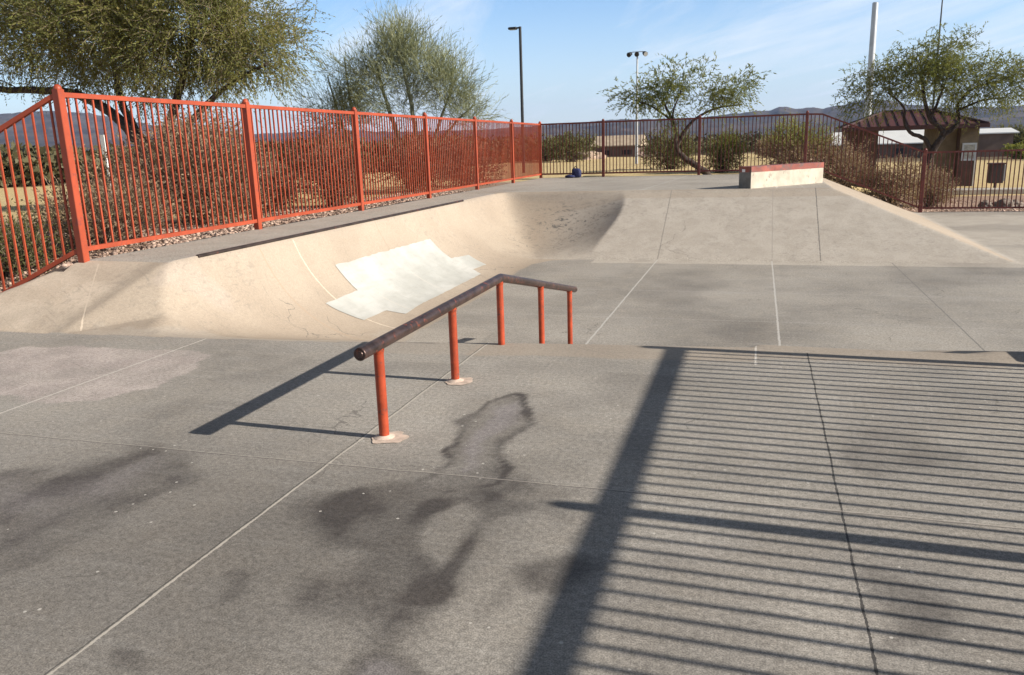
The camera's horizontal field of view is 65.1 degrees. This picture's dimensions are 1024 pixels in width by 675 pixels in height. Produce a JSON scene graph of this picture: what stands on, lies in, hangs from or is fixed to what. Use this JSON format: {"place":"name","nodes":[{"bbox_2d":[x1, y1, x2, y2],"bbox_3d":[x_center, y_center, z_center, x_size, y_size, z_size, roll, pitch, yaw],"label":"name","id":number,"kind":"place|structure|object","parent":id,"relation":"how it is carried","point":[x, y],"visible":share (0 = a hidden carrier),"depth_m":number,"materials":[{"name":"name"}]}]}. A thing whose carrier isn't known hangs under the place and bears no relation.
{"place":"outdoors","nodes":[
{"label":"outdoors","id":0,"kind":"place"},
{"bbox_2d":[0,341,1023,674],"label":"pavement","id":1,"kind":"structure","parent":0,"point":[162,511],"depth_m":3.52,"materials":[{"name":"concrete"}]},
{"bbox_2d":[0,100,1023,150],"bbox_3d":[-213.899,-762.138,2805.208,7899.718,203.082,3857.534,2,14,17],"label":"hills","id":2,"kind":"structure","parent":0,"point":[829,111],"depth_m":2296.41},
{"bbox_2d":[0,149,1023,290],"bbox_3d":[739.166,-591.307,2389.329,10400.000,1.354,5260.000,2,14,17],"label":"ground","id":3,"kind":"structure","parent":0,"point":[20,192],"depth_m":34.07,"materials":[{"name":"beige soil"}]},
{"bbox_2d":[0,198,75,285],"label":"desert shrub","id":4,"kind":"object","parent":3,"relation":"on","point":[21,254],"visible":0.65,"depth_m":10.45,"materials":[{"name":"green plant"}]},
{"bbox_2d":[14,159,193,259],"bbox_3d":[-5.550,-1.761,11.354,2.207,1.510,2.340,2,14,17],"label":"desert shrub","id":5,"kind":"object","parent":3,"relation":"on","point":[62,214],"visible":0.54,"depth_m":11.04,"materials":[{"name":"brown plant"}]},
{"bbox_2d":[100,135,111,194],"bbox_3d":[-13.292,-5.547,26.384,0.160,2.160,0.095,2,14,17],"label":"sign post","id":6,"kind":"object","parent":3,"relation":"on","point":[102,140],"visible":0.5,"depth_m":26.18,"materials":[{"name":"white metal"}]},
{"bbox_2d":[0,0,334,204],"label":"mesquite tree","id":7,"kind":"object","parent":3,"relation":"on","point":[115,25],"visible":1,"depth_m":17.62,"materials":[{"name":"green plant"}]},
{"bbox_2d":[67,98,289,227],"bbox_3d":[-5.588,-2.789,13.615,3.374,2.468,3.360,2,14,17],"label":"desert shrub","id":8,"kind":"object","parent":3,"relation":"on","point":[154,158],"visible":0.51,"depth_m":13.23,"materials":[{"name":"brown plant"}]},
{"bbox_2d":[98,127,267,189],"bbox_3d":[-11.624,-6.164,28.525,6.492,2.782,3.615,2,14,17],"label":"desert shrub","id":9,"kind":"object","parent":3,"relation":"on","point":[121,163],"visible":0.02,"depth_m":28.25,"materials":[{"name":"red plant"}]},
{"bbox_2d":[204,147,297,211],"bbox_3d":[-5.524,-3.264,16.946,2.092,1.766,2.633,2,14,17],"label":"desert shrub","id":10,"kind":"object","parent":3,"relation":"on","point":[275,160],"visible":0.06,"depth_m":16.90,"materials":[{"name":"brown plant"}]},
{"bbox_2d":[237,166,317,212],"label":"desert shrub","id":11,"kind":"object","parent":3,"relation":"on","point":[282,191],"visible":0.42,"depth_m":15.78,"materials":[{"name":"red plant"}]},
{"bbox_2d":[257,118,370,186],"bbox_3d":[-7.506,-6.831,30.073,4.906,2.798,3.629,11,18,43],"label":"desert shrub","id":12,"kind":"object","parent":3,"relation":"on","point":[295,159],"visible":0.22,"depth_m":29.39,"materials":[{"name":"red plant"}]},
{"bbox_2d":[290,131,374,207],"bbox_3d":[-3.704,-3.360,16.618,1.750,1.780,2.067,-4,14,-9],"label":"desert shrub","id":13,"kind":"object","parent":3,"relation":"on","point":[333,177],"visible":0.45,"depth_m":16.53,"materials":[{"name":"red plant"}]},
{"bbox_2d":[279,24,403,189],"bbox_3d":[-5.274,-6.876,24.241,3.685,5.185,3.550,2,14,17],"label":"palo verde tree","id":14,"kind":"object","parent":3,"relation":"on","point":[336,105],"visible":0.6,"depth_m":23.84,"materials":[{"name":"green plant"}]},
{"bbox_2d":[363,129,464,192],"bbox_3d":[-2.630,-4.808,22.103,2.744,1.970,3.399,2,14,17],"label":"desert shrub","id":15,"kind":"object","parent":3,"relation":"on","point":[416,164],"visible":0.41,"depth_m":21.61,"materials":[{"name":"red plant"}]},
{"bbox_2d":[320,0,510,184],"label":"palo verde tree","id":16,"kind":"object","parent":3,"relation":"on","point":[394,52],"visible":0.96,"depth_m":22.43,"materials":[{"name":"green plant"}]},
{"bbox_2d":[432,130,506,186],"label":"desert shrub","id":17,"kind":"object","parent":3,"relation":"on","point":[469,161],"visible":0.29,"depth_m":24.58,"materials":[{"name":"red plant"}]},
{"bbox_2d":[0,129,1022,187],"bbox_3d":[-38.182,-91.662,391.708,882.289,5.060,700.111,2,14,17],"label":"desert scrub","id":18,"kind":"object","parent":3,"relation":"on","point":[25,164],"visible":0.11,"depth_m":45.82,"materials":[{"name":"green plant"}]},
{"bbox_2d":[0,174,1023,392],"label":"skate bowl","id":19,"kind":"object","parent":3,"relation":"in","point":[726,276],"visible":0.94,"depth_m":10.99,"materials":[{"name":"concrete"}]},
{"bbox_2d":[0,94,76,292],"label":"picket fence","id":20,"kind":"object","parent":19,"relation":"on","point":[13,121],"visible":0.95,"depth_m":8.59,"materials":[{"name":"red metal"}]},
{"bbox_2d":[51,84,542,262],"bbox_3d":[-1.861,-3.916,17.576,0.086,1.955,19.598,2,14,17],"label":"picket fence","id":21,"kind":"object","parent":19,"relation":"on","point":[521,144],"visible":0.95,"depth_m":11.85,"materials":[{"name":"red metal"}]},
{"bbox_2d":[196,200,463,257],"bbox_3d":[-2.243,-1.870,12.774,0.044,0.042,8.480,2,14,17],"label":"coping","id":22,"kind":"object","parent":19,"relation":"attached to","point":[289,237],"visible":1,"depth_m":11.02,"materials":[{"name":"metal"}]},
{"bbox_2d":[326,239,485,319],"bbox_3d":[-1.507,-1.053,12.719,1.000,0.684,5.184,2,14,17],"label":"paint patch","id":23,"kind":"object","parent":19,"relation":"on","point":[406,279],"visible":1,"depth_m":12.31,"materials":[{"name":"white paint"}]},
{"bbox_2d":[354,274,576,443],"bbox_3d":[0.002,0.060,6.840,0.211,1.268,5.277,2,14,17],"label":"grind rail","id":24,"kind":"object","parent":19,"relation":"on","point":[376,347],"visible":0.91,"depth_m":5.55,"materials":[{"name":"metal"}]},
{"bbox_2d":[565,166,580,177],"bbox_3d":[1.994,-5.397,26.180,0.543,0.376,0.262,-3,13,-3],"label":"backpack","id":25,"kind":"object","parent":19,"relation":"on","point":[576,172],"visible":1,"depth_m":26.12,"materials":[{"name":"blue fabric"}]},
{"bbox_2d":[541,110,808,176],"bbox_3d":[4.947,-6.001,25.424,8.290,1.955,0.085,2,14,17],"label":"picket fence","id":26,"kind":"object","parent":19,"relation":"on","point":[603,172],"visible":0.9,"depth_m":25.38,"materials":[{"name":"brown metal"}]},
{"bbox_2d":[739,162,823,188],"bbox_3d":[6.205,-3.724,18.419,2.578,0.490,0.340,-11,16,-33],"label":"grind ledge","id":27,"kind":"object","parent":19,"relation":"on","point":[761,176],"visible":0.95,"depth_m":18.13,"materials":[{"name":"beige concrete"}]},
{"bbox_2d":[808,113,1023,212],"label":"picket fence","id":28,"kind":"object","parent":19,"relation":"on","point":[920,207],"visible":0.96,"depth_m":23.54,"materials":[{"name":"brown metal"}]},
{"bbox_2d":[508,26,524,164],"bbox_3d":[0.260,-11.744,40.036,0.665,7.050,0.300,2,14,17],"label":"street lamp","id":29,"kind":"object","parent":3,"relation":"on","point":[521,79],"visible":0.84,"depth_m":39.64,"materials":[{"name":"black metal"}]},
{"bbox_2d":[525,138,560,160],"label":"bush","id":30,"kind":"object","parent":3,"relation":"on","point":[546,158],"visible":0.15,"depth_m":66.13,"materials":[{"name":"green plant"}]},
{"bbox_2d":[542,130,600,161],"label":"bush","id":31,"kind":"object","parent":3,"relation":"on","point":[561,152],"visible":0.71,"depth_m":62.51,"materials":[{"name":"green plant"}]},
{"bbox_2d":[551,151,605,159],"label":"earth mound","id":32,"kind":"object","parent":3,"relation":"on","point":[591,154],"visible":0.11,"depth_m":69.21,"materials":[{"name":"beige soil"}]},
{"bbox_2d":[591,135,647,156],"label":"field shed","id":33,"kind":"structure","parent":3,"relation":"on","point":[620,146],"depth_m":77.57,"materials":[{"name":"beige"}]},
{"bbox_2d":[622,150,631,154],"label":"window","id":34,"kind":"structure","parent":33,"relation":"in","point":[628,151],"depth_m":77.09,"materials":[{"name":"black glass"}]},
{"bbox_2d":[627,51,647,163],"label":"floodlight pole","id":35,"kind":"object","parent":3,"relation":"on","point":[636,54],"visible":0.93,"depth_m":49.47,"materials":[{"name":"grey metal"}]},
{"bbox_2d":[635,127,701,168],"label":"bush","id":36,"kind":"object","parent":3,"relation":"on","point":[670,160],"visible":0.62,"depth_m":38.16,"materials":[{"name":"green plant"}]},
{"bbox_2d":[597,51,775,174],"bbox_3d":[6.471,-8.302,30.442,6.694,4.825,3.280,2,14,17],"label":"mesquite tree","id":37,"kind":"object","parent":3,"relation":"on","point":[714,96],"visible":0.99,"depth_m":30.03,"materials":[{"name":"green plant"}]},
{"bbox_2d":[697,124,752,172],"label":"bush","id":38,"kind":"object","parent":3,"relation":"on","point":[724,155],"visible":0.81,"depth_m":31.78,"materials":[{"name":"green plant"}]},
{"bbox_2d":[750,136,787,157],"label":"bush","id":39,"kind":"object","parent":3,"relation":"on","point":[758,148],"visible":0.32,"depth_m":55.64,"materials":[{"name":"green plant"}]},
{"bbox_2d":[753,108,849,177],"bbox_3d":[9.431,-6.250,26.237,2.980,2.459,2.767,2,14,17],"label":"bush","id":40,"kind":"object","parent":3,"relation":"on","point":[800,142],"visible":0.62,"depth_m":26.05,"materials":[{"name":"green plant"}]},
{"bbox_2d":[813,131,876,191],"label":"bush","id":41,"kind":"object","parent":3,"relation":"on","point":[838,180],"visible":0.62,"depth_m":26.02,"materials":[{"name":"brown plant"}]},
{"bbox_2d":[864,2,878,116],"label":"tall pole","id":42,"kind":"object","parent":3,"relation":"on","point":[873,34],"visible":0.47,"depth_m":43.59,"materials":[{"name":"grey metal"}]},
{"bbox_2d":[829,130,923,157],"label":"white roofed building","id":43,"kind":"structure","parent":3,"relation":"on","point":[904,137],"depth_m":80.53,"materials":[{"name":"metal"}]},
{"bbox_2d":[896,148,904,153],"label":"window","id":44,"kind":"structure","parent":43,"relation":"in","point":[897,149],"depth_m":80.16,"materials":[{"name":"black paint"}]},
{"bbox_2d":[855,151,937,209],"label":"bush","id":45,"kind":"object","parent":3,"relation":"on","point":[890,200],"visible":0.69,"depth_m":25.24,"materials":[{"name":"brown plant"}]},
{"bbox_2d":[835,109,989,187],"bbox_3d":[17.938,-8.647,36.681,5.809,3.405,4.154,2,14,17],"label":"park shelter","id":46,"kind":"object","parent":3,"relation":"on","point":[959,140],"visible":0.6,"depth_m":35.17,"materials":[{"name":"brown metal"}]},
{"bbox_2d":[829,21,1023,179],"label":"mesquite tree","id":47,"kind":"object","parent":3,"relation":"on","point":[933,69],"visible":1,"depth_m":29.28,"materials":[{"name":"green plant"}]},
{"bbox_2d":[932,0,942,107],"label":"antenna mast","id":48,"kind":"object","parent":3,"relation":"on","point":[939,42],"visible":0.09,"depth_m":51.17,"materials":[{"name":"grey metal"}]},
{"bbox_2d":[906,162,975,206],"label":"bush","id":49,"kind":"object","parent":3,"relation":"on","point":[936,190],"visible":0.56,"depth_m":25.68,"materials":[{"name":"brown plant"}]},
{"bbox_2d":[978,200,991,206],"bbox_3d":[14.990,-4.237,25.392,0.406,0.224,0.364,10,18,41],"label":"boulder","id":50,"kind":"object","parent":3,"relation":"on","point":[986,202],"visible":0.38,"depth_m":25.33,"materials":[{"name":"grey stone"}]},
{"bbox_2d":[950,189,1023,194],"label":"kerb","id":51,"kind":"structure","parent":3,"relation":"on","point":[996,191],"depth_m":30.08,"materials":[{"name":"concrete"}]},
{"bbox_2d":[986,162,1005,187],"bbox_3d":[20.138,-6.729,33.410,0.625,1.060,0.560,2,14,17],"label":"litter bin","id":52,"kind":"object","parent":3,"relation":"on","point":[998,172],"visible":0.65,"depth_m":33.17,"materials":[{"name":"grey metal"}]},
{"bbox_2d":[977,128,1019,156],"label":"dark outbuilding","id":53,"kind":"structure","parent":3,"relation":"on","point":[993,138],"depth_m":73.43,"materials":[{"name":"white metal"}]},
{"bbox_2d":[992,198,1014,208],"bbox_3d":[15.142,-4.128,24.727,0.610,0.326,0.530,2,14,17],"label":"boulder","id":54,"kind":"object","parent":3,"relation":"on","point":[1004,203],"visible":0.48,"depth_m":24.59,"materials":[{"name":"grey stone"}]},
{"bbox_2d":[992,122,1023,144],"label":"tree","id":55,"kind":"object","parent":3,"relation":"on","point":[1018,137],"visible":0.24,"depth_m":78.53,"materials":[{"name":"green plant"}]},
{"bbox_2d":[999,140,1023,158],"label":"bush","id":56,"kind":"object","parent":3,"relation":"on","point":[1017,146],"visible":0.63,"depth_m":66.41,"materials":[{"name":"green plant"}]},
{"bbox_2d":[0,190,1023,291],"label":"gravel","id":57,"kind":"structure","parent":0,"point":[204,235],"depth_m":12.83,"materials":[{"name":"grey gravel"}]},
{"bbox_2d":[1013,200,1023,205],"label":"boulder","id":58,"kind":"object","parent":57,"relation":"on","point":[1017,203],"visible":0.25,"depth_m":24.95,"materials":[{"name":"grey stone"}]},
{"bbox_2d":[0,0,1023,133],"label":"sky","id":59,"kind":"structure","parent":0,"point":[573,50],"materials":[{"name":"blue"}]}
]}

